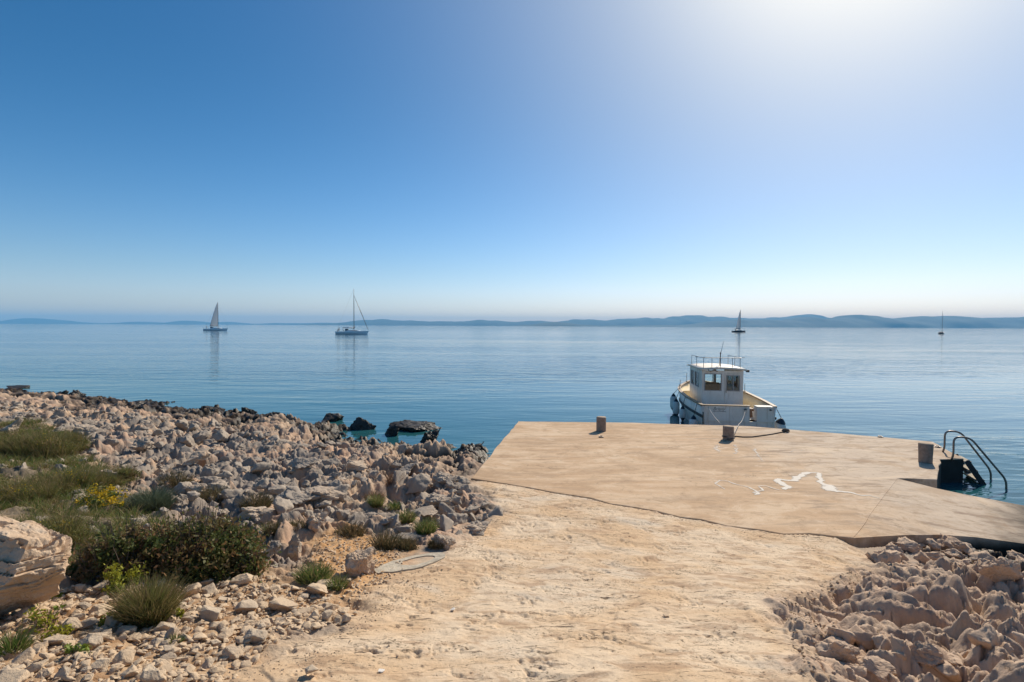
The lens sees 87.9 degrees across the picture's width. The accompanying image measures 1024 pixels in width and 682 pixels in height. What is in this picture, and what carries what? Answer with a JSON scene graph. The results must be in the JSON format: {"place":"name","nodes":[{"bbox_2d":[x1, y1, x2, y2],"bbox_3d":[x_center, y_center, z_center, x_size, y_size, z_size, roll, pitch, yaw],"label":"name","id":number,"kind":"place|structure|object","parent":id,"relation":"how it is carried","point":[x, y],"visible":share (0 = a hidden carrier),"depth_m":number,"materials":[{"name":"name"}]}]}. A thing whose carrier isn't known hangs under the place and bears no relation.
{"place":"outdoors","nodes":[
{"label":"outdoors","id":0,"kind":"place"},
{"bbox_2d":[0,318,98,323],"bbox_3d":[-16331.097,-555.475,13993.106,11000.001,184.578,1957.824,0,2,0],"label":"hills","id":1,"kind":"structure","parent":0,"point":[32,321],"depth_m":13449.69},
{"bbox_2d":[99,321,323,324],"bbox_3d":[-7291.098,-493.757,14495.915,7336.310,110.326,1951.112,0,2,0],"label":"hills","id":2,"kind":"structure","parent":0,"point":[205,323],"depth_m":13878.98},
{"bbox_2d":[0,481,870,681],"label":"gravel","id":3,"kind":"structure","parent":0,"point":[179,675],"depth_m":3.45,"materials":[{"name":"gravel"}]},
{"bbox_2d":[0,387,1023,681],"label":"ground","id":4,"kind":"structure","parent":0,"point":[490,633],"depth_m":4.90,"materials":[{"name":"stone"}]},
{"bbox_2d":[0,417,23,433],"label":"boulder","id":5,"kind":"object","parent":4,"relation":"on","point":[16,423],"visible":0.48,"depth_m":13.48,"materials":[{"name":"stone"}]},
{"bbox_2d":[0,668,29,681],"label":"loose stone","id":6,"kind":"object","parent":4,"relation":"on","point":[15,675],"visible":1,"depth_m":2.67,"materials":[{"name":"stone"}]},
{"bbox_2d":[2,647,35,665],"bbox_3d":[-2.751,1.792,2.958,0.081,0.114,0.150,2,2,44],"label":"loose stone","id":7,"kind":"object","parent":4,"relation":"on","point":[24,655],"visible":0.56,"depth_m":2.98,"materials":[{"name":"stone"}]},
{"bbox_2d":[0,623,40,655],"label":"grass clump","id":8,"kind":"object","parent":4,"relation":"on","point":[19,642],"visible":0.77,"depth_m":3.17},
{"bbox_2d":[0,425,51,455],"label":"broom shrub","id":9,"kind":"object","parent":4,"relation":"on","point":[4,440],"visible":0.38,"depth_m":10.60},
{"bbox_2d":[0,465,67,507],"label":"broom shrub","id":10,"kind":"object","parent":4,"relation":"on","point":[24,489],"visible":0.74,"depth_m":7.35,"materials":[{"name":"green plant"}]},
{"bbox_2d":[0,517,70,614],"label":"outcrop rock","id":11,"kind":"object","parent":4,"relation":"on","point":[34,560],"visible":1,"depth_m":3.56,"materials":[{"name":"stone"}]},
{"bbox_2d":[24,659,48,673],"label":"loose stone","id":12,"kind":"object","parent":4,"relation":"on","point":[36,667],"visible":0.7,"depth_m":2.79,"materials":[{"name":"stone"}]},
{"bbox_2d":[0,504,74,528],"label":"broom shrub","id":13,"kind":"object","parent":4,"relation":"on","point":[31,515],"visible":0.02,"depth_m":5.49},
{"bbox_2d":[21,600,65,634],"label":"spurge plant","id":14,"kind":"object","parent":4,"relation":"on","point":[46,621],"visible":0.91,"depth_m":3.47,"materials":[{"name":"green plant"}]},
{"bbox_2d":[0,422,87,460],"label":"broom shrub","id":15,"kind":"object","parent":4,"relation":"on","point":[59,448],"visible":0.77,"depth_m":10.56,"materials":[{"name":"green plant"}]},
{"bbox_2d":[36,667,54,678],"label":"loose stone","id":16,"kind":"object","parent":4,"relation":"on","point":[47,672],"visible":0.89,"depth_m":2.75,"materials":[{"name":"stone"}]},
{"bbox_2d":[40,624,74,641],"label":"spurge plant","id":17,"kind":"object","parent":4,"relation":"on","point":[66,626],"visible":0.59,"depth_m":3.35,"materials":[{"name":"green plant"}]},
{"bbox_2d":[43,634,72,644],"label":"loose stone","id":18,"kind":"object","parent":4,"relation":"on","point":[56,639],"visible":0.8,"depth_m":3.23,"materials":[{"name":"stone"}]},
{"bbox_2d":[53,666,70,678],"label":"loose stone","id":19,"kind":"object","parent":4,"relation":"on","point":[63,671],"visible":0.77,"depth_m":2.75,"materials":[{"name":"stone"}]},
{"bbox_2d":[23,462,106,495],"bbox_3d":[-6.805,2.049,8.067,1.053,0.434,1.000,0,2,0],"label":"broom shrub","id":20,"kind":"object","parent":4,"relation":"on","point":[71,477],"visible":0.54,"depth_m":8.10,"materials":[{"name":"green plant"}]},
{"bbox_2d":[27,491,107,552],"bbox_3d":[-4.456,1.804,5.271,0.853,0.566,0.795,0,2,0],"label":"broom shrub","id":21,"kind":"object","parent":4,"relation":"on","point":[75,532],"visible":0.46,"depth_m":5.30,"materials":[{"name":"green plant"}]},
{"bbox_2d":[59,617,82,631],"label":"loose stone","id":22,"kind":"object","parent":4,"relation":"on","point":[75,621],"visible":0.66,"depth_m":3.47,"materials":[{"name":"stone"}]},
{"bbox_2d":[54,427,94,450],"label":"broom shrub","id":23,"kind":"object","parent":4,"relation":"on","point":[80,439],"visible":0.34,"depth_m":11.52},
{"bbox_2d":[61,643,91,655],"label":"spurge plant","id":24,"kind":"object","parent":4,"relation":"on","point":[69,650],"visible":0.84,"depth_m":2.99,"materials":[{"name":"green plant"}]},
{"bbox_2d":[73,424,99,436],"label":"boulder","id":25,"kind":"object","parent":4,"relation":"on","point":[89,428],"visible":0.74,"depth_m":13.50,"materials":[{"name":"stone"}]},
{"bbox_2d":[80,618,98,628],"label":"loose stone","id":26,"kind":"object","parent":4,"relation":"on","point":[88,622],"visible":0.94,"depth_m":3.51,"materials":[{"name":"stone"}]},
{"bbox_2d":[77,636,102,650],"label":"loose stone","id":27,"kind":"object","parent":4,"relation":"on","point":[93,642],"visible":0.7,"depth_m":3.13,"materials":[{"name":"stone"}]},
{"bbox_2d":[91,658,110,670],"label":"loose stone","id":28,"kind":"object","parent":4,"relation":"on","point":[98,664],"visible":0.94,"depth_m":2.84,"materials":[{"name":"stone"}]},
{"bbox_2d":[74,482,130,512],"bbox_3d":[-5.730,2.164,7.427,0.636,0.404,0.716,-1,2,-45],"label":"yellow flower plant","id":29,"kind":"object","parent":4,"relation":"on","point":[108,497],"visible":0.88,"depth_m":7.40,"materials":[{"name":"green plant"}]},
{"bbox_2d":[77,466,127,489],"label":"broom shrub","id":30,"kind":"object","parent":4,"relation":"on","point":[107,478],"visible":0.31,"depth_m":8.55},
{"bbox_2d":[103,561,123,586],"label":"spurge plant","id":31,"kind":"object","parent":4,"relation":"on","point":[117,576],"visible":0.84,"depth_m":4.14,"materials":[{"name":"green plant"}]},
{"bbox_2d":[99,580,128,594],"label":"spurge plant","id":32,"kind":"object","parent":4,"relation":"on","point":[108,589],"visible":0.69,"depth_m":4.10,"materials":[{"name":"green plant"}]},
{"bbox_2d":[64,516,183,586],"bbox_3d":[-3.345,1.801,4.587,0.995,0.594,0.809,1,2,20],"label":"leafy bush","id":33,"kind":"object","parent":4,"relation":"on","point":[119,548],"visible":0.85,"depth_m":4.46,"materials":[{"name":"green plant"}]},
{"bbox_2d":[112,649,135,666],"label":"loose stone","id":34,"kind":"object","parent":4,"relation":"on","point":[125,657],"visible":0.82,"depth_m":2.93,"materials":[{"name":"stone"}]},
{"bbox_2d":[105,461,144,481],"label":"broom shrub","id":35,"kind":"object","parent":4,"relation":"on","point":[129,473],"visible":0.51,"depth_m":8.99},
{"bbox_2d":[115,625,136,634],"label":"loose stone","id":36,"kind":"object","parent":4,"relation":"on","point":[121,629],"visible":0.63,"depth_m":3.40,"materials":[{"name":"stone"}]},
{"bbox_2d":[120,664,142,677],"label":"loose stone","id":37,"kind":"object","parent":4,"relation":"on","point":[131,670],"visible":0.95,"depth_m":2.77,"materials":[{"name":"stone"}]},
{"bbox_2d":[0,415,265,581],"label":"grass","id":38,"kind":"structure","parent":4,"relation":"on","point":[115,513],"depth_m":7.42,"materials":[{"name":"plant"}]},
{"bbox_2d":[120,561,149,584],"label":"spurge plant","id":39,"kind":"object","parent":4,"relation":"on","point":[131,574],"visible":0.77,"depth_m":4.27,"materials":[{"name":"green plant"}]},
{"bbox_2d":[129,437,153,451],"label":"boulder","id":40,"kind":"object","parent":4,"relation":"on","point":[142,444],"visible":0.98,"depth_m":11.58,"materials":[{"name":"stone"}]},
{"bbox_2d":[95,569,195,630],"bbox_3d":[-2.473,1.762,3.618,0.600,0.330,0.539,0,2,0],"label":"grass tussock","id":41,"kind":"object","parent":4,"relation":"on","point":[141,608],"depth_m":3.56,"materials":[{"name":"plant"}]},
{"bbox_2d":[118,483,182,513],"bbox_3d":[-5.271,2.279,7.739,0.902,0.345,0.816,0,2,0],"label":"grass tussock","id":42,"kind":"object","parent":4,"relation":"on","point":[153,500],"depth_m":7.68,"materials":[{"name":"plant"}]},
{"bbox_2d":[139,664,162,681],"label":"loose stone","id":43,"kind":"object","parent":4,"relation":"on","point":[151,673],"visible":1,"depth_m":2.71,"materials":[{"name":"stone"}]},
{"bbox_2d":[153,622,174,631],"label":"loose stone","id":44,"kind":"object","parent":4,"relation":"on","point":[162,626],"visible":0.63,"depth_m":3.44,"materials":[{"name":"stone"}]},
{"bbox_2d":[154,469,197,488],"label":"grass tuft","id":45,"kind":"object","parent":4,"relation":"on","point":[173,482],"visible":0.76,"depth_m":9.01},
{"bbox_2d":[182,582,201,597],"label":"loose stone","id":46,"kind":"object","parent":4,"relation":"on","point":[196,588],"visible":0.6,"depth_m":4.24,"materials":[{"name":"stone"}]},
{"bbox_2d":[182,450,210,465],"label":"boulder","id":47,"kind":"object","parent":4,"relation":"on","point":[195,456],"visible":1,"depth_m":10.76,"materials":[{"name":"stone"}]},
{"bbox_2d":[133,498,281,583],"bbox_3d":[-2.836,1.771,4.802,1.403,0.729,1.041,0,2,-22],"label":"leafy bush","id":48,"kind":"object","parent":4,"relation":"on","point":[197,544],"visible":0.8,"depth_m":4.68,"materials":[{"name":"green plant"}]},
{"bbox_2d":[201,583,216,594],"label":"loose stone","id":49,"kind":"object","parent":4,"relation":"on","point":[210,588],"visible":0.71,"depth_m":4.30,"materials":[{"name":"stone"}]},
{"bbox_2d":[197,605,221,621],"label":"loose stone","id":50,"kind":"object","parent":4,"relation":"on","point":[208,613],"visible":0.91,"depth_m":3.68,"materials":[{"name":"stone"}]},
{"bbox_2d":[191,481,233,503],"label":"grass tuft","id":51,"kind":"object","parent":4,"relation":"on","point":[210,493],"visible":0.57,"depth_m":8.31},
{"bbox_2d":[216,627,233,640],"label":"loose stone","id":52,"kind":"object","parent":4,"relation":"on","point":[227,633],"visible":0.89,"depth_m":3.36,"materials":[{"name":"stone"}]},
{"bbox_2d":[222,646,244,659],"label":"loose stone","id":53,"kind":"object","parent":4,"relation":"on","point":[234,652],"visible":0.94,"depth_m":3.08,"materials":[{"name":"stone"}]},
{"bbox_2d":[230,573,252,584],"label":"loose stone","id":54,"kind":"object","parent":4,"relation":"on","point":[243,579],"visible":0.92,"depth_m":4.48,"materials":[{"name":"stone"}]},
{"bbox_2d":[223,539,268,577],"bbox_3d":[-2.415,1.968,4.797,0.400,0.388,0.374,0,2,-10],"label":"leafy bush","id":55,"kind":"object","parent":4,"relation":"on","point":[241,565],"visible":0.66,"depth_m":4.74,"materials":[{"name":"green plant"}]},
{"bbox_2d":[234,599,257,610],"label":"loose stone","id":56,"kind":"object","parent":4,"relation":"on","point":[248,605],"visible":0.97,"depth_m":3.92,"materials":[{"name":"stone"}]},
{"bbox_2d":[0,401,503,585],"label":"rock rubble","id":57,"kind":"object","parent":4,"relation":"on","point":[449,518],"visible":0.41,"depth_m":9.39,"materials":[{"name":"stone"}]},
{"bbox_2d":[235,488,274,507],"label":"grass tuft","id":58,"kind":"object","parent":4,"relation":"on","point":[267,502],"visible":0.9,"depth_m":7.52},
{"bbox_2d":[243,628,267,642],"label":"loose stone","id":59,"kind":"object","parent":4,"relation":"on","point":[256,635],"visible":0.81,"depth_m":3.27,"materials":[{"name":"stone"}]},
{"bbox_2d":[237,506,274,521],"bbox_3d":[-3.191,2.142,6.645,0.345,0.178,0.438,-1,2,-44],"label":"boulder","id":60,"kind":"object","parent":4,"relation":"on","point":[256,513],"visible":0.9,"depth_m":6.54,"materials":[{"name":"stone"}]},
{"bbox_2d":[266,540,281,556],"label":"boulder","id":61,"kind":"object","parent":4,"relation":"on","point":[274,546],"visible":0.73,"depth_m":5.37,"materials":[{"name":"stone"}]},
{"bbox_2d":[259,517,292,536],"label":"grass tuft","id":62,"kind":"object","parent":4,"relation":"on","point":[268,530],"visible":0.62,"depth_m":6.18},
{"bbox_2d":[268,597,297,610],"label":"loose stone","id":63,"kind":"object","parent":4,"relation":"on","point":[280,603],"visible":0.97,"depth_m":3.99,"materials":[{"name":"stone"}]},
{"bbox_2d":[275,491,311,503],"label":"boulder","id":64,"kind":"object","parent":4,"relation":"on","point":[298,497],"visible":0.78,"depth_m":7.91,"materials":[{"name":"stone"}]},
{"bbox_2d":[287,534,301,557],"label":"boulder","id":65,"kind":"object","parent":4,"relation":"on","point":[294,546],"visible":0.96,"depth_m":5.81,"materials":[{"name":"stone"}]},
{"bbox_2d":[287,457,317,468],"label":"boulder","id":66,"kind":"object","parent":4,"relation":"on","point":[298,462],"visible":0.98,"depth_m":10.20,"materials":[{"name":"stone"}]},
{"bbox_2d":[291,557,336,585],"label":"grass clump","id":67,"kind":"object","parent":4,"relation":"on","point":[313,574],"visible":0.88,"depth_m":4.68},
{"bbox_2d":[307,583,327,594],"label":"loose stone","id":68,"kind":"object","parent":4,"relation":"on","point":[315,588],"visible":0.93,"depth_m":4.34,"materials":[{"name":"stone"}]},
{"bbox_2d":[305,509,330,531],"bbox_3d":[-2.388,2.209,6.475,0.300,0.275,0.239,4,6,0],"label":"boulder","id":69,"kind":"object","parent":4,"relation":"on","point":[316,521],"visible":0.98,"depth_m":6.42,"materials":[{"name":"stone"}]},
{"bbox_2d":[305,485,344,500],"bbox_3d":[-2.928,2.388,8.302,0.554,0.204,0.395,1,2,26],"label":"boulder","id":70,"kind":"object","parent":4,"relation":"on","point":[328,493],"visible":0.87,"depth_m":8.22,"materials":[{"name":"stone"}]},
{"bbox_2d":[322,413,343,421],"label":"shore rock","id":71,"kind":"object","parent":4,"relation":"on","point":[330,417],"visible":0.62,"depth_m":19.64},
{"bbox_2d":[324,573,351,591],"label":"grass clump","id":72,"kind":"object","parent":4,"relation":"on","point":[341,583],"visible":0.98,"depth_m":4.54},
{"bbox_2d":[333,520,370,538],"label":"grass tuft","id":73,"kind":"object","parent":4,"relation":"on","point":[355,528],"visible":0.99,"depth_m":6.53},
{"bbox_2d":[346,460,367,472],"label":"boulder","id":74,"kind":"object","parent":4,"relation":"on","point":[360,465],"visible":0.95,"depth_m":10.49,"materials":[{"name":"stone"}]},
{"bbox_2d":[345,547,374,575],"bbox_3d":[-1.441,2.112,5.037,0.282,0.252,0.228,-2,5,-17],"label":"standing stone","id":75,"kind":"object","parent":4,"relation":"on","point":[358,562],"visible":0.99,"depth_m":4.98,"materials":[{"name":"stone"}]},
{"bbox_2d":[365,491,386,507],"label":"grass tuft","id":76,"kind":"object","parent":4,"relation":"on","point":[377,501],"visible":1,"depth_m":8.32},
{"bbox_2d":[365,523,405,550],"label":"grass tuft","id":77,"kind":"object","parent":4,"relation":"on","point":[378,544],"visible":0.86,"depth_m":5.96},
{"bbox_2d":[369,468,408,486],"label":"grass tuft","id":78,"kind":"object","parent":4,"relation":"on","point":[389,479],"visible":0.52,"depth_m":9.61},
{"bbox_2d":[390,507,419,523],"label":"grass tuft","id":79,"kind":"object","parent":4,"relation":"on","point":[405,517],"visible":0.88,"depth_m":6.99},
{"bbox_2d":[392,533,421,550],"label":"grass tuft","id":80,"kind":"object","parent":4,"relation":"on","point":[409,544],"visible":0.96,"depth_m":5.95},
{"bbox_2d":[375,552,444,574],"bbox_3d":[-1.030,2.283,5.429,0.352,0.186,0.886,1,2,37],"label":"cement patch","id":81,"kind":"object","parent":4,"relation":"on","point":[393,567],"visible":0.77,"depth_m":5.34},
{"bbox_2d":[411,505,437,515],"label":"boulder","id":82,"kind":"object","parent":4,"relation":"on","point":[430,510],"visible":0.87,"depth_m":7.86,"materials":[{"name":"stone"}]},
{"bbox_2d":[410,515,441,534],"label":"grass tuft","id":83,"kind":"object","parent":4,"relation":"on","point":[427,528],"visible":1,"depth_m":6.39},
{"bbox_2d":[425,535,446,549],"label":"grass tuft","id":84,"kind":"object","parent":4,"relation":"on","point":[432,544],"visible":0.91,"depth_m":5.98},
{"bbox_2d":[424,492,452,508],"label":"boulder","id":85,"kind":"object","parent":4,"relation":"on","point":[434,499],"visible":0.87,"depth_m":8.29,"materials":[{"name":"stone"}]},
{"bbox_2d":[432,534,455,550],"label":"boulder","id":86,"kind":"object","parent":4,"relation":"on","point":[448,540],"visible":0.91,"depth_m":6.03,"materials":[{"name":"stone"}]},
{"bbox_2d":[432,471,456,486],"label":"boulder","id":87,"kind":"object","parent":4,"relation":"on","point":[440,477],"visible":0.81,"depth_m":9.58,"materials":[{"name":"stone"}]},
{"bbox_2d":[464,518,491,535],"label":"boulder","id":88,"kind":"object","parent":4,"relation":"on","point":[478,528],"visible":0.93,"depth_m":6.89,"materials":[{"name":"stone"}]},
{"bbox_2d":[471,421,1023,555],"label":"jetty","id":89,"kind":"object","parent":4,"relation":"on","point":[677,470],"visible":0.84,"depth_m":10.51,"materials":[{"name":"concrete"}]},
{"bbox_2d":[596,416,605,431],"bbox_3d":[2.549,2.364,15.173,0.275,0.421,0.275,0,2,0],"label":"bollard","id":90,"kind":"object","parent":89,"relation":"on","point":[600,423],"visible":1,"depth_m":15.06,"materials":[{"name":"concrete"}]},
{"bbox_2d":[723,425,733,440],"bbox_3d":[5.728,2.429,14.061,0.277,0.383,0.277,0,2,0],"label":"bollard","id":91,"kind":"object","parent":89,"relation":"on","point":[728,431],"visible":0.96,"depth_m":13.96,"materials":[{"name":"concrete"}]},
{"bbox_2d":[773,472,877,497],"bbox_3d":[5.720,2.729,10.153,1.494,0.001,1.693,0,2,0],"label":"paint spill","id":92,"kind":"object","parent":89,"relation":"on","point":[826,487],"visible":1,"depth_m":10.22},
{"bbox_2d":[918,442,933,463],"bbox_3d":[9.200,2.479,11.809,0.279,0.443,0.279,0,2,0],"label":"bollard","id":93,"kind":"object","parent":89,"relation":"on","point":[925,452],"visible":1,"depth_m":11.71,"materials":[{"name":"concrete"}]},
{"bbox_2d":[942,430,1007,488],"bbox_3d":[10.628,3.068,12.302,1.068,1.851,0.938,1,2,22],"label":"swimming ladder","id":94,"kind":"object","parent":89,"relation":"attached to","point":[970,471],"visible":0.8,"depth_m":12.13,"materials":[{"name":"metal"}]},
{"bbox_2d":[825,641,859,663],"bbox_3d":[2.129,1.990,3.415,0.136,0.134,0.174,-1,2,-45],"label":"boulder","id":95,"kind":"object","parent":4,"relation":"on","point":[845,650],"visible":0.91,"depth_m":3.37,"materials":[{"name":"stone"}]},
{"bbox_2d":[859,655,894,681],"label":"boulder","id":96,"kind":"object","parent":4,"relation":"on","point":[879,668],"visible":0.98,"depth_m":3.22,"materials":[{"name":"stone"}]},
{"bbox_2d":[815,535,1023,681],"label":"rock rubble","id":97,"kind":"object","parent":4,"relation":"on","point":[985,636],"visible":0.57,"depth_m":3.60,"materials":[{"name":"stone"}]},
{"bbox_2d":[908,641,943,666],"bbox_3d":[2.558,1.961,3.321,0.157,0.151,0.190,0,2,-16],"label":"boulder","id":98,"kind":"object","parent":4,"relation":"on","point":[929,655],"visible":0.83,"depth_m":3.29,"materials":[{"name":"stone"}]},
{"bbox_2d":[951,540,973,552],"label":"boulder","id":99,"kind":"object","parent":4,"relation":"on","point":[960,546],"visible":0.77,"depth_m":7.65,"materials":[{"name":"stone"}]},
{"bbox_2d":[978,558,1022,582],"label":"boulder","id":100,"kind":"object","parent":4,"relation":"on","point":[1005,570],"visible":0.98,"depth_m":6.03,"materials":[{"name":"stone"}]},
{"bbox_2d":[0,324,1023,558],"bbox_3d":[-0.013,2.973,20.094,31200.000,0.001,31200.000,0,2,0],"label":"sea","id":101,"kind":"structure","parent":0,"point":[490,387],"depth_m":38.93,"materials":[{"name":"liquid"}]},
{"bbox_2d":[203,303,227,330],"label":"sailing yacht","id":102,"kind":"object","parent":101,"relation":"on","point":[214,321],"visible":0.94,"depth_m":303.55,"materials":[{"name":"fabric"}]},
{"bbox_2d":[335,289,368,333],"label":"sailing yacht","id":103,"kind":"object","parent":101,"relation":"on","point":[346,331],"visible":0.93,"depth_m":204.78,"materials":[{"name":"white plastic"}]},
{"bbox_2d":[350,417,375,429],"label":"shore rock","id":104,"kind":"object","parent":101,"relation":"in","point":[359,423],"visible":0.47,"depth_m":18.04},
{"bbox_2d":[385,424,398,435],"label":"shore rock","id":105,"kind":"object","parent":101,"relation":"in","point":[392,430],"visible":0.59,"depth_m":17.09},
{"bbox_2d":[389,420,439,431],"bbox_3d":[-3.250,3.046,18.121,1.999,0.525,1.052,2,5,0],"label":"shore rock","id":106,"kind":"object","parent":101,"relation":"in","point":[414,426],"visible":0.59,"depth_m":18.05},
{"bbox_2d":[420,427,440,442],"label":"shore rock","id":107,"kind":"object","parent":101,"relation":"in","point":[432,435],"visible":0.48,"depth_m":16.09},
{"bbox_2d":[678,342,776,427],"bbox_3d":[7.934,1.646,20.895,2.645,3.408,7.010,0,2,7],"label":"motor boat","id":108,"kind":"object","parent":101,"relation":"on","point":[728,400],"visible":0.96,"depth_m":19.21,"materials":[{"name":"white paint"}]},
{"bbox_2d":[0,0,1023,323],"label":"sky","id":109,"kind":"structure","parent":0,"point":[162,161],"materials":[{"name":"blue"}]},
{"bbox_2d":[301,314,829,325],"bbox_3d":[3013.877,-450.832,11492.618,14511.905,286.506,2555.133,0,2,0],"label":"hills","id":110,"kind":"structure","parent":0,"point":[683,320],"depth_m":10666.92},
{"bbox_2d":[514,315,1023,327],"bbox_3d":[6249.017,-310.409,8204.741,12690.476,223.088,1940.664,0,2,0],"label":"hills","id":111,"kind":"structure","parent":0,"point":[868,321],"depth_m":7543.11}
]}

